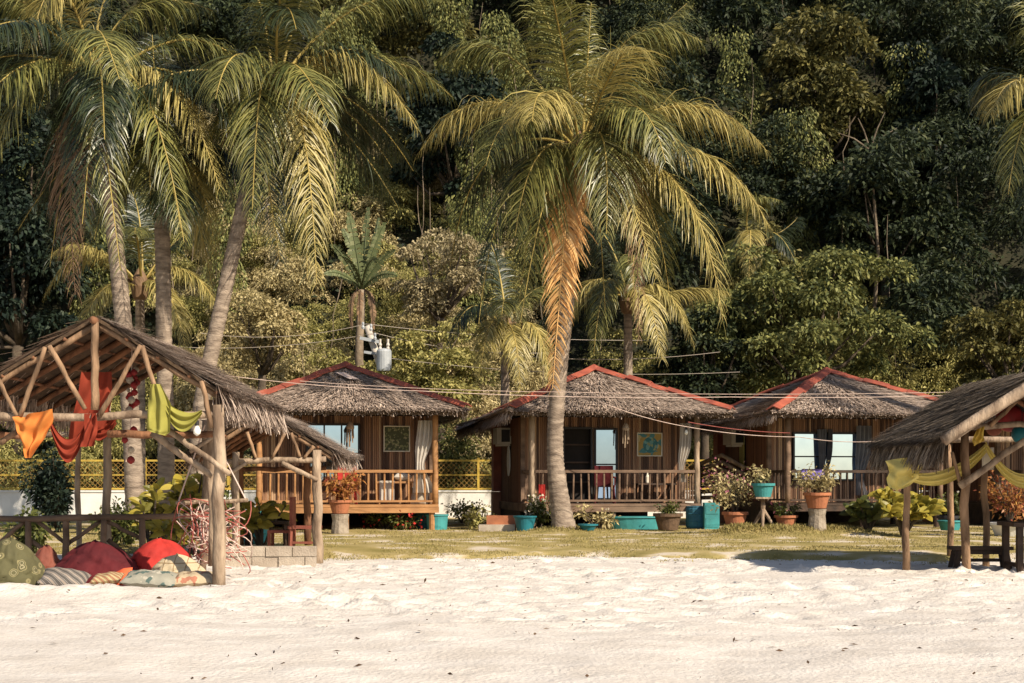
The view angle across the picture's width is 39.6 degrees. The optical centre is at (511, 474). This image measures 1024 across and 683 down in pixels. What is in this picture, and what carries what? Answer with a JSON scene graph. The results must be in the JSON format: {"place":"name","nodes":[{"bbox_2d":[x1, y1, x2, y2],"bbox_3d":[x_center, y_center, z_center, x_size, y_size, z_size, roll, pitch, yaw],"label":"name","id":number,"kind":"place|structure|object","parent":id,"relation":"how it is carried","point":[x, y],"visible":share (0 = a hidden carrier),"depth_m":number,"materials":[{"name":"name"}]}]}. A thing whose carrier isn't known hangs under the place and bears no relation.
{"place":"outdoors","nodes":[
{"label":"outdoors","id":0,"kind":"place"},
{"bbox_2d":[0,517,1015,564],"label":"lawn","id":1,"kind":"structure","parent":0,"point":[367,548],"depth_m":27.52,"materials":[{"name":"plant"}]},
{"bbox_2d":[0,505,52,553],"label":"shrub","id":2,"kind":"object","parent":1,"relation":"on","point":[38,533],"visible":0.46,"depth_m":25.89,"materials":[{"name":"green plant"}]},
{"bbox_2d":[17,441,74,531],"bbox_3d":[-10.602,0.295,32.822,1.360,2.193,1.890,0,0,0],"label":"shrub","id":3,"kind":"object","parent":1,"relation":"on","point":[51,483],"visible":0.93,"depth_m":32.38,"materials":[{"name":"green plant"}]},
{"bbox_2d":[88,495,138,546],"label":"shrub","id":4,"kind":"object","parent":1,"relation":"on","point":[117,535],"visible":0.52,"depth_m":26.81,"materials":[{"name":"green plant"}]},
{"bbox_2d":[43,189,227,490],"bbox_3d":[-9.946,-3.264,38.241,4.866,9.728,3.866,0,0,-26],"label":"young palm","id":5,"kind":"object","parent":1,"relation":"on","point":[140,285],"visible":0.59,"depth_m":38.37,"materials":[{"name":"plant"}]},
{"bbox_2d":[14,33,259,522],"bbox_3d":[-7.984,-4.424,32.547,5.198,12.048,4.894,0,0,42],"label":"coconut palm","id":6,"kind":"object","parent":1,"relation":"on","point":[137,173],"visible":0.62,"depth_m":32.33,"materials":[{"name":"plant"}]},
{"bbox_2d":[0,0,281,521],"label":"coconut palm","id":7,"kind":"object","parent":1,"relation":"on","point":[95,88],"visible":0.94,"depth_m":29.88,"materials":[{"name":"plant"}]},
{"bbox_2d":[94,0,454,535],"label":"coconut palm","id":8,"kind":"object","parent":1,"relation":"on","point":[271,114],"visible":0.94,"depth_m":30.76,"materials":[{"name":"plant"}]},
{"bbox_2d":[267,497,295,545],"bbox_3d":[-4.016,0.892,24.800,0.435,1.020,0.420,0,0,0],"label":"chair","id":9,"kind":"object","parent":1,"relation":"on","point":[292,519],"visible":0.64,"depth_m":24.61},
{"bbox_2d":[321,468,365,533],"bbox_3d":[-3.823,0.569,32.216,1.098,1.617,1.139,0,0,0],"label":"potted plant","id":10,"kind":"object","parent":1,"relation":"on","point":[344,488],"visible":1,"depth_m":32.06,"materials":[{"name":"orange plant"}]},
{"bbox_2d":[224,361,471,529],"bbox_3d":[-4.406,-0.685,36.421,6.280,4.430,6.582,0,0,-8],"label":"hut","id":11,"kind":"object","parent":1,"relation":"on","point":[329,411],"visible":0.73,"depth_m":34.95,"materials":[{"name":"brown wood"}]},
{"bbox_2d":[306,423,359,482],"bbox_3d":[-4.427,-0.535,35.181,1.330,1.480,0.090,0,0,-8],"label":"window","id":12,"kind":"structure","parent":11,"relation":"in","point":[336,431],"depth_m":35.20,"materials":[{"name":"clear glass"}]},
{"bbox_2d":[384,426,409,451],"bbox_3d":[-2.865,-0.900,35.360,0.655,0.645,0.050,0,0,-8],"label":"painting","id":13,"kind":"object","parent":11,"relation":"attached to","point":[396,438],"visible":1,"depth_m":35.35,"materials":[{"name":"paper"}]},
{"bbox_2d":[413,420,431,492],"bbox_3d":[-2.125,-0.445,34.414,0.535,1.750,0.100,0,0,-8],"label":"curtain","id":14,"kind":"object","parent":11,"relation":"hanging from","point":[423,438],"visible":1,"depth_m":34.41,"materials":[{"name":"white fabric"}]},
{"bbox_2d":[324,207,397,365],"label":"banana plant","id":15,"kind":"object","parent":1,"relation":"on","point":[364,274],"visible":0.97,"depth_m":45.78,"materials":[{"name":"green plant"}]},
{"bbox_2d":[360,322,391,375],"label":"transformer","id":16,"kind":"object","parent":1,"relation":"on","point":[382,358],"visible":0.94,"depth_m":43.52,"materials":[{"name":"metal"}]},
{"bbox_2d":[358,503,425,529],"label":"shrub","id":17,"kind":"object","parent":1,"relation":"on","point":[387,521],"visible":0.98,"depth_m":34.62,"materials":[{"name":"green plant"}]},
{"bbox_2d":[358,315,500,404],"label":"green shrub","id":18,"kind":"object","parent":1,"relation":"on","point":[437,378],"visible":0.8,"depth_m":44.40,"materials":[{"name":"green plant"}]},
{"bbox_2d":[438,405,483,487],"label":"shrub","id":19,"kind":"object","parent":1,"relation":"on","point":[448,454],"visible":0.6,"depth_m":45.67,"materials":[{"name":"green plant"}]},
{"bbox_2d":[0,490,922,517],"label":"boundary wall","id":20,"kind":"structure","parent":1,"relation":"on","point":[12,502],"depth_m":44.30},
{"bbox_2d":[0,458,922,489],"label":"fence","id":21,"kind":"object","parent":20,"relation":"on","point":[477,461],"visible":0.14,"depth_m":44.38,"materials":[{"name":"yellow paint"}]},
{"bbox_2d":[441,498,484,522],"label":"shrub","id":22,"kind":"object","parent":1,"relation":"on","point":[456,512],"visible":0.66,"depth_m":38.93,"materials":[{"name":"green plant"}]},
{"bbox_2d":[461,503,496,527],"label":"shrub","id":23,"kind":"object","parent":1,"relation":"on","point":[472,518],"visible":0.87,"depth_m":35.34,"materials":[{"name":"green plant"}]},
{"bbox_2d":[479,515,515,531],"bbox_3d":[-0.342,1.176,33.725,0.875,0.420,0.750,0,0,0],"label":"step","id":24,"kind":"object","parent":1,"relation":"on","point":[502,523],"visible":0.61,"depth_m":33.79,"materials":[{"name":"concrete"}]},
{"bbox_2d":[445,242,558,491],"bbox_3d":[0.018,-2.532,39.582,2.759,8.265,3.797,0,0,40],"label":"young palm","id":25,"kind":"object","parent":1,"relation":"on","point":[504,334],"visible":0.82,"depth_m":38.91,"materials":[{"name":"plant"}]},
{"bbox_2d":[513,516,536,530],"bbox_3d":[0.303,1.131,33.200,0.556,0.352,0.551,0,0,0],"label":"plant pot","id":26,"kind":"object","parent":1,"relation":"on","point":[526,523],"visible":0.98,"depth_m":33.01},
{"bbox_2d":[524,493,550,527],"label":"shrub","id":27,"kind":"object","parent":1,"relation":"on","point":[538,507],"visible":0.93,"depth_m":33.56,"materials":[{"name":"green plant"}]},
{"bbox_2d":[413,0,773,528],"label":"coconut palm","id":28,"kind":"object","parent":1,"relation":"on","point":[611,159],"visible":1,"depth_m":31.66,"materials":[{"name":"plant"}]},
{"bbox_2d":[453,364,736,528],"bbox_3d":[1.953,-0.685,37.394,6.302,4.430,6.582,0,0,-10],"label":"hut","id":29,"kind":"object","parent":1,"relation":"on","point":[592,431],"visible":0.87,"depth_m":36.13,"materials":[{"name":"brown wood"}]},
{"bbox_2d":[563,427,592,499],"bbox_3d":[1.655,-0.280,36.121,0.780,1.870,0.145,0,0,-10],"label":"door","id":30,"kind":"structure","parent":29,"relation":"in","point":[591,428],"depth_m":36.11,"materials":[{"name":"brown wood"}]},
{"bbox_2d":[594,466,615,502],"bbox_3d":[2.328,0.239,35.638,0.510,0.942,0.525,0,0,10],"label":"chair","id":31,"kind":"object","parent":29,"relation":"on","point":[600,479],"visible":0.77,"depth_m":35.45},
{"bbox_2d":[594,428,617,499],"bbox_3d":[2.391,-0.270,36.184,0.600,1.850,0.090,0,0,-1],"label":"door","id":32,"kind":"structure","parent":29,"relation":"in","point":[605,439],"depth_m":36.20,"materials":[{"name":"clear glass"}]},
{"bbox_2d":[637,433,661,455],"bbox_3d":[3.521,-0.780,36.399,0.665,0.605,0.050,0,0,-10],"label":"painting","id":33,"kind":"object","parent":29,"relation":"attached to","point":[649,444],"visible":1,"depth_m":36.38,"materials":[{"name":"paper"}]},
{"bbox_2d":[678,423,690,481],"bbox_3d":[4.319,-0.555,35.509,0.333,1.470,0.100,0,0,-10],"label":"curtain","id":34,"kind":"object","parent":29,"relation":"hanging from","point":[684,446],"visible":1,"depth_m":35.51,"materials":[{"name":"white fabric"}]},
{"bbox_2d":[573,501,620,529],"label":"shrub","id":35,"kind":"object","parent":1,"relation":"on","point":[602,522],"visible":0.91,"depth_m":34.22,"materials":[{"name":"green plant"}]},
{"bbox_2d":[528,220,730,375],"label":"young palm","id":36,"kind":"object","parent":1,"relation":"on","point":[628,305],"visible":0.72,"depth_m":40.86,"materials":[{"name":"plant"}]},
{"bbox_2d":[610,516,657,528],"bbox_3d":[3.076,1.174,35.000,1.541,0.312,0.686,0,0,0],"label":"tub","id":37,"kind":"object","parent":1,"relation":"on","point":[637,522],"visible":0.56,"depth_m":34.73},
{"bbox_2d":[653,498,682,529],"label":"potted plant","id":38,"kind":"object","parent":1,"relation":"on","point":[667,518],"visible":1,"depth_m":33.80,"materials":[{"name":"green plant"}]},
{"bbox_2d":[685,506,702,528],"bbox_3d":[4.592,1.043,35.300,0.582,0.555,0.574,0,0,0],"label":"barrel","id":39,"kind":"object","parent":1,"relation":"on","point":[694,516],"visible":0.73,"depth_m":35.05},
{"bbox_2d":[650,298,752,487],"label":"broadleaf tree","id":40,"kind":"object","parent":1,"relation":"on","point":[681,370],"visible":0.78,"depth_m":44.28,"materials":[{"name":"green plant"}]},
{"bbox_2d":[703,503,719,528],"bbox_3d":[4.883,1.000,34.895,0.360,0.640,0.411,0,0,0],"label":"crate","id":41,"kind":"object","parent":1,"relation":"on","point":[711,519],"visible":0.83,"depth_m":34.70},
{"bbox_2d":[688,453,745,510],"bbox_3d":[5.637,0.411,39.102,0.680,2.020,2.482,0,0,-41],"label":"bamboo pile","id":42,"kind":"object","parent":1,"relation":"on","point":[739,465],"visible":0.47,"depth_m":38.87,"materials":[{"name":"brown wood"}]},
{"bbox_2d":[700,457,757,524],"bbox_3d":[4.835,0.386,31.652,1.391,1.581,1.565,0,0,0],"label":"potted plant","id":43,"kind":"object","parent":1,"relation":"on","point":[734,514],"visible":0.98,"depth_m":31.44,"materials":[{"name":"green plant"}]},
{"bbox_2d":[691,191,806,396],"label":"young palm","id":44,"kind":"object","parent":1,"relation":"on","point":[755,237],"visible":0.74,"depth_m":46.30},
{"bbox_2d":[747,463,774,526],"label":"potted plant","id":45,"kind":"object","parent":1,"relation":"on","point":[762,489],"visible":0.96,"depth_m":31.13,"materials":[{"name":"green plant"}]},
{"bbox_2d":[769,498,801,525],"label":"potted plant","id":46,"kind":"object","parent":1,"relation":"on","point":[784,516],"visible":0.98,"depth_m":31.16,"materials":[{"name":"green plant"}]},
{"bbox_2d":[685,242,940,396],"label":"broadleaf tree","id":47,"kind":"object","parent":1,"relation":"on","point":[775,293],"visible":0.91,"depth_m":44.65,"materials":[{"name":"green plant"}]},
{"bbox_2d":[788,460,839,530],"bbox_3d":[6.615,0.456,30.948,1.132,1.556,1.114,0,0,0],"label":"potted plant","id":48,"kind":"object","parent":1,"relation":"on","point":[817,499],"visible":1,"depth_m":30.84,"materials":[{"name":"green plant"}]},
{"bbox_2d":[691,367,942,526],"bbox_3d":[8.256,-0.685,38.386,6.280,4.430,6.614,0,0,-13],"label":"hut","id":49,"kind":"object","parent":1,"relation":"on","point":[794,420],"visible":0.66,"depth_m":36.97,"materials":[{"name":"brown wood"}]},
{"bbox_2d":[817,429,826,474],"bbox_3d":[8.063,-0.455,36.953,0.280,1.470,0.100,0,0,-13],"label":"curtain","id":50,"kind":"object","parent":49,"relation":"hanging from","point":[822,434],"visible":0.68,"depth_m":36.94,"materials":[{"name":"fabric"}]},
{"bbox_2d":[792,432,864,480],"bbox_3d":[8.259,-0.480,37.112,2.020,1.270,0.090,0,0,-13],"label":"window","id":51,"kind":"structure","parent":49,"relation":"in","point":[805,451],"depth_m":37.11,"materials":[{"name":"clear glass"}]},
{"bbox_2d":[855,426,871,494],"bbox_3d":[9.201,-0.380,37.215,0.444,1.820,0.100,0,0,-13],"label":"curtain","id":52,"kind":"object","parent":49,"relation":"hanging from","point":[863,433],"visible":0.85,"depth_m":37.20,"materials":[{"name":"fabric"}]},
{"bbox_2d":[839,495,883,530],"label":"broad leaved shrub","id":53,"kind":"object","parent":1,"relation":"on","point":[865,511],"visible":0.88,"depth_m":31.25,"materials":[{"name":"green plant"}]},
{"bbox_2d":[867,486,946,535],"bbox_3d":[8.516,0.811,30.531,1.616,1.144,1.492,0,0,0],"label":"broad leaved shrub","id":54,"kind":"object","parent":1,"relation":"on","point":[891,502],"visible":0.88,"depth_m":30.28,"materials":[{"name":"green plant"}]},
{"bbox_2d":[922,415,1023,524],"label":"hut","id":55,"kind":"object","parent":1,"relation":"on","point":[1014,461],"visible":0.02,"depth_m":38.12,"materials":[{"name":"brown wood"}]},
{"bbox_2d":[937,297,1023,388],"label":"broadleaf tree","id":56,"kind":"object","parent":1,"relation":"on","point":[994,339],"visible":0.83,"depth_m":43.50,"materials":[{"name":"green plant"}]},
{"bbox_2d":[966,0,1023,280],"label":"coconut palm","id":57,"kind":"object","parent":1,"relation":"on","point":[1015,84],"visible":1,"depth_m":32.28,"materials":[{"name":"plant"}]},
{"bbox_2d":[973,470,1023,536],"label":"potted plant","id":58,"kind":"object","parent":1,"relation":"on","point":[1008,507],"visible":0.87,"depth_m":30.93,"materials":[{"name":"orange plant"}]},
{"bbox_2d":[0,554,1023,682],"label":"sand beach","id":59,"kind":"structure","parent":0,"point":[647,611],"depth_m":13.84,"materials":[{"name":"sand"}]},
{"bbox_2d":[0,536,44,584],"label":"bean bag","id":60,"kind":"object","parent":59,"relation":"on","point":[20,562],"visible":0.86,"depth_m":18.53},
{"bbox_2d":[35,544,59,567],"bbox_3d":[-6.488,1.235,19.813,0.525,0.551,0.496,0,0,0],"label":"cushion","id":61,"kind":"object","parent":59,"relation":"on","point":[46,555],"visible":0.44,"depth_m":19.69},
{"bbox_2d":[36,567,91,585],"bbox_3d":[-5.762,1.337,18.311,0.618,0.302,0.389,0,0,-6],"label":"cushion","id":62,"kind":"object","parent":59,"relation":"on","point":[57,576],"visible":0.78,"depth_m":18.18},
{"bbox_2d":[54,539,138,582],"bbox_3d":[-5.724,1.193,19.500,1.235,0.637,0.914,0,0,0],"label":"bean bag","id":63,"kind":"object","parent":59,"relation":"on","point":[93,558],"visible":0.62,"depth_m":19.25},
{"bbox_2d":[0,513,206,569],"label":"bench railing","id":64,"kind":"object","parent":59,"relation":"on","point":[103,520],"visible":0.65,"depth_m":21.17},
{"bbox_2d":[89,571,124,583],"bbox_3d":[-5.261,1.343,18.487,0.423,0.172,0.295,0,0,-4],"label":"cushion","id":65,"kind":"object","parent":59,"relation":"on","point":[111,577],"visible":0.89,"depth_m":18.37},
{"bbox_2d":[0,315,291,584],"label":"open shelter","id":66,"kind":"object","parent":59,"relation":"on","point":[45,375],"visible":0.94,"depth_m":18.67,"materials":[{"name":"wood"}]},
{"bbox_2d":[13,409,52,457],"bbox_3d":[-6.069,-0.528,18.065,0.502,0.623,0.180,0,0,10],"label":"cloth","id":67,"kind":"object","parent":66,"relation":"hanging from","point":[32,429],"visible":1,"depth_m":18.08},
{"bbox_2d":[50,412,89,462],"bbox_3d":[-5.663,-0.489,18.180,0.537,0.664,0.060,0,0,0],"label":"cloth","id":68,"kind":"object","parent":66,"relation":"hanging from","point":[68,450],"visible":1,"depth_m":18.18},
{"bbox_2d":[80,413,97,446],"bbox_3d":[-5.380,-0.572,18.078,0.229,0.432,0.133,0,0,0],"label":"cloth","id":69,"kind":"object","parent":66,"relation":"hanging from","point":[90,431],"visible":1,"depth_m":18.10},
{"bbox_2d":[68,372,111,438],"bbox_3d":[-5.562,-0.763,18.702,0.605,1.183,0.102,0,0,0],"label":"cloth","id":70,"kind":"object","parent":66,"relation":"hanging from","point":[105,388],"visible":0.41,"depth_m":18.69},
{"bbox_2d":[121,353,140,463],"bbox_3d":[-5.146,-0.950,19.198,0.264,1.611,0.222,0,0,0],"label":"garland","id":71,"kind":"object","parent":66,"relation":"hanging from","point":[134,382],"visible":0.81,"depth_m":19.16,"materials":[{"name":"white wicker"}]},
{"bbox_2d":[147,384,170,435],"bbox_3d":[-4.478,-0.825,18.041,0.303,0.660,0.089,0,0,0],"label":"cloth","id":72,"kind":"object","parent":66,"relation":"hanging from","point":[158,419],"visible":1,"depth_m":18.05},
{"bbox_2d":[166,405,201,431],"bbox_3d":[-4.223,-0.808,18.090,0.558,0.514,0.060,0,0,-2],"label":"cloth","id":73,"kind":"object","parent":66,"relation":"hanging from","point":[182,421],"visible":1,"depth_m":18.09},
{"bbox_2d":[171,425,252,573],"bbox_3d":[-4.263,0.350,20.206,1.180,2.139,0.725,0,0,0],"label":"rope hammock","id":74,"kind":"object","parent":66,"relation":"hanging from","point":[199,528],"visible":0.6,"depth_m":20.17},
{"bbox_2d":[119,569,177,587],"bbox_3d":[-4.640,1.336,18.277,0.725,0.239,0.429,0,0,0],"label":"cushion","id":75,"kind":"object","parent":59,"relation":"on","point":[152,578],"visible":0.91,"depth_m":18.11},
{"bbox_2d":[128,477,189,541],"bbox_3d":[-6.241,0.764,25.264,1.143,1.455,0.781,0,0,0],"label":"broad leaved shrub","id":76,"kind":"object","parent":59,"relation":"on","point":[145,502],"visible":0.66,"depth_m":25.14,"materials":[{"name":"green plant"}]},
{"bbox_2d":[131,538,193,569],"bbox_3d":[-4.936,1.190,19.889,1.108,0.630,0.896,0,0,0],"label":"bean bag","id":77,"kind":"object","parent":59,"relation":"on","point":[149,555],"visible":0.41,"depth_m":19.67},
{"bbox_2d":[147,519,199,548],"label":"broad leaved shrub","id":78,"kind":"object","parent":59,"relation":"on","point":[158,527],"visible":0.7,"depth_m":23.07,"materials":[{"name":"green plant"}]},
{"bbox_2d":[152,553,205,572],"bbox_3d":[-4.463,1.283,18.991,0.907,0.485,0.682,0,0,0],"label":"bean bag","id":79,"kind":"object","parent":59,"relation":"on","point":[177,563],"visible":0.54,"depth_m":18.85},
{"bbox_2d":[160,473,202,554],"bbox_3d":[-5.878,0.721,25.594,1.024,1.514,1.018,0,0,0],"label":"broad leaved shrub","id":80,"kind":"object","parent":59,"relation":"on","point":[194,486],"visible":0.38,"depth_m":25.57,"materials":[{"name":"green plant"}]},
{"bbox_2d":[173,570,211,586],"bbox_3d":[-4.140,1.351,18.431,0.622,0.216,0.411,0,0,-4],"label":"cushion","id":81,"kind":"object","parent":59,"relation":"on","point":[192,578],"visible":0.74,"depth_m":18.27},
{"bbox_2d":[230,493,296,545],"bbox_3d":[-4.530,0.853,25.707,0.901,1.149,1.108,0,0,34],"label":"broad leaved shrub","id":82,"kind":"object","parent":59,"relation":"on","point":[257,523],"visible":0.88,"depth_m":25.51,"materials":[{"name":"green plant"}]},
{"bbox_2d":[179,414,362,563],"bbox_3d":[-4.080,0.202,24.596,2.878,2.585,2.839,0,0,0],"label":"open shelter","id":83,"kind":"object","parent":59,"relation":"on","point":[238,442],"visible":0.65,"depth_m":23.33,"materials":[{"name":"wood"}]},
{"bbox_2d":[226,546,316,566],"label":"block wall","id":84,"kind":"structure","parent":59,"relation":"on","point":[270,556],"depth_m":22.41,"materials":[{"name":"concrete"}]},
{"bbox_2d":[30,562,1023,678],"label":"debris","id":85,"kind":"object","parent":59,"relation":"on","point":[449,673],"visible":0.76,"depth_m":13.13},
{"bbox_2d":[862,372,1023,569],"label":"open shelter","id":86,"kind":"object","parent":59,"relation":"on","point":[927,435],"visible":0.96,"depth_m":21.00,"materials":[{"name":"wood"}]},
{"bbox_2d":[886,457,921,490],"bbox_3d":[5.869,-0.044,21.001,0.753,0.561,0.202,0,0,0],"label":"cloth","id":87,"kind":"object","parent":86,"relation":"hanging from","point":[900,475],"visible":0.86,"depth_m":21.00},
{"bbox_2d":[911,444,986,485],"bbox_3d":[6.536,-0.156,21.250,1.377,0.634,0.056,0,0,-22],"label":"cloth","id":88,"kind":"object","parent":86,"relation":"hanging from","point":[942,477],"visible":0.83,"depth_m":21.23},
{"bbox_2d":[985,442,1023,487],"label":"cloth","id":89,"kind":"object","parent":86,"relation":"hanging from","point":[1013,478],"visible":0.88,"depth_m":21.61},
{"bbox_2d":[996,405,1023,431],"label":"paper lantern","id":90,"kind":"object","parent":86,"relation":"hanging from","point":[1015,413],"visible":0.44,"depth_m":22.12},
{"bbox_2d":[947,546,1013,569],"bbox_3d":[7.206,1.288,21.900,0.928,0.378,0.384,0,0,0],"label":"bench","id":91,"kind":"object","parent":59,"relation":"on","point":[955,559],"visible":0.59,"depth_m":21.77,"materials":[{"name":"brown wood"}]},
{"bbox_2d":[997,521,1023,572],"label":"table","id":92,"kind":"object","parent":59,"relation":"on","point":[1007,563],"visible":0.81,"depth_m":21.15,"materials":[{"name":"brown wood"}]},
{"bbox_2d":[0,0,1023,487],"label":"hillside","id":93,"kind":"structure","parent":0,"point":[704,280],"depth_m":57.19,"materials":[{"name":"plant"}]},
{"bbox_2d":[0,67,91,467],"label":"hillside tree","id":94,"kind":"object","parent":93,"relation":"on","point":[23,256],"visible":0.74,"depth_m":49.16,"materials":[{"name":"green plant"}]},
{"bbox_2d":[218,288,309,390],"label":"dry shrub","id":95,"kind":"object","parent":93,"relation":"on","point":[271,325],"visible":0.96,"depth_m":45.48,"materials":[{"name":"beige plant"}]},
{"bbox_2d":[145,110,551,487],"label":"pale scrub","id":96,"kind":"object","parent":93,"relation":"on","point":[438,185],"visible":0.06,"depth_m":54.06,"materials":[{"name":"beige plant"}]},
{"bbox_2d":[145,103,582,487],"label":"dry scrub","id":97,"kind":"object","parent":93,"relation":"on","point":[266,279],"visible":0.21,"depth_m":52.99,"materials":[{"name":"green plant"}]},
{"bbox_2d":[382,31,511,250],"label":"hillside tree","id":98,"kind":"object","parent":93,"relation":"on","point":[427,117],"visible":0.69,"depth_m":55.18,"materials":[{"name":"green plant"}]},
{"bbox_2d":[390,227,504,466],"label":"dry shrub","id":99,"kind":"object","parent":93,"relation":"on","point":[430,293],"visible":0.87,"depth_m":48.74,"materials":[{"name":"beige plant"}]},
{"bbox_2d":[0,0,1023,377],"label":"forest","id":100,"kind":"object","parent":93,"relation":"on","point":[942,288],"visible":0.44,"depth_m":53.38,"materials":[{"name":"green plant"}]},
{"bbox_2d":[0,103,1023,487],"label":"green scrub","id":101,"kind":"object","parent":93,"relation":"on","point":[198,307],"visible":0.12,"depth_m":52.38,"materials":[{"name":"green plant"}]},
{"bbox_2d":[0,0,1023,359],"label":"hanging vines","id":102,"kind":"object","parent":93,"relation":"on","point":[748,106],"visible":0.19,"depth_m":56.94,"materials":[{"name":"green plant"}]},
{"bbox_2d":[0,0,1023,487],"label":"undergrowth","id":103,"kind":"object","parent":93,"relation":"on","point":[754,50],"visible":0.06,"depth_m":56.28,"materials":[{"name":"green plant"}]},
{"bbox_2d":[39,0,998,408],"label":"lianas","id":104,"kind":"object","parent":93,"relation":"on","point":[497,214],"visible":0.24,"depth_m":52.85,"materials":[{"name":"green plant"}]},
{"bbox_2d":[283,0,985,374],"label":"dry forest","id":105,"kind":"object","parent":93,"relation":"on","point":[395,44],"visible":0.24,"depth_m":59.25,"materials":[{"name":"green plant"}]},
{"bbox_2d":[754,0,896,171],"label":"hillside tree","id":106,"kind":"object","parent":93,"relation":"on","point":[821,55],"visible":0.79,"depth_m":57.02,"materials":[{"name":"green plant"}]},
{"bbox_2d":[839,112,896,309],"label":"bare tree","id":107,"kind":"object","parent":93,"relation":"on","point":[877,252],"visible":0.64,"depth_m":51.57,"materials":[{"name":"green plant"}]},
{"bbox_2d":[786,158,981,356],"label":"hillside tree","id":108,"kind":"object","parent":93,"relation":"on","point":[843,224],"visible":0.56,"depth_m":51.76,"materials":[{"name":"green plant"}]},
{"bbox_2d":[870,37,990,222],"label":"hillside tree","id":109,"kind":"object","parent":93,"relation":"on","point":[928,82],"visible":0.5,"depth_m":56.20,"materials":[{"name":"green plant"}]},
{"bbox_2d":[227,375,942,397],"bbox_3d":[2.599,-1.909,30.404,17.937,0.528,0.323,0,0,2],"label":"cord","id":110,"kind":"object","parent":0,"point":[599,397],"visible":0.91,"depth_m":30.49,"materials":[{"name":"white plastic"}]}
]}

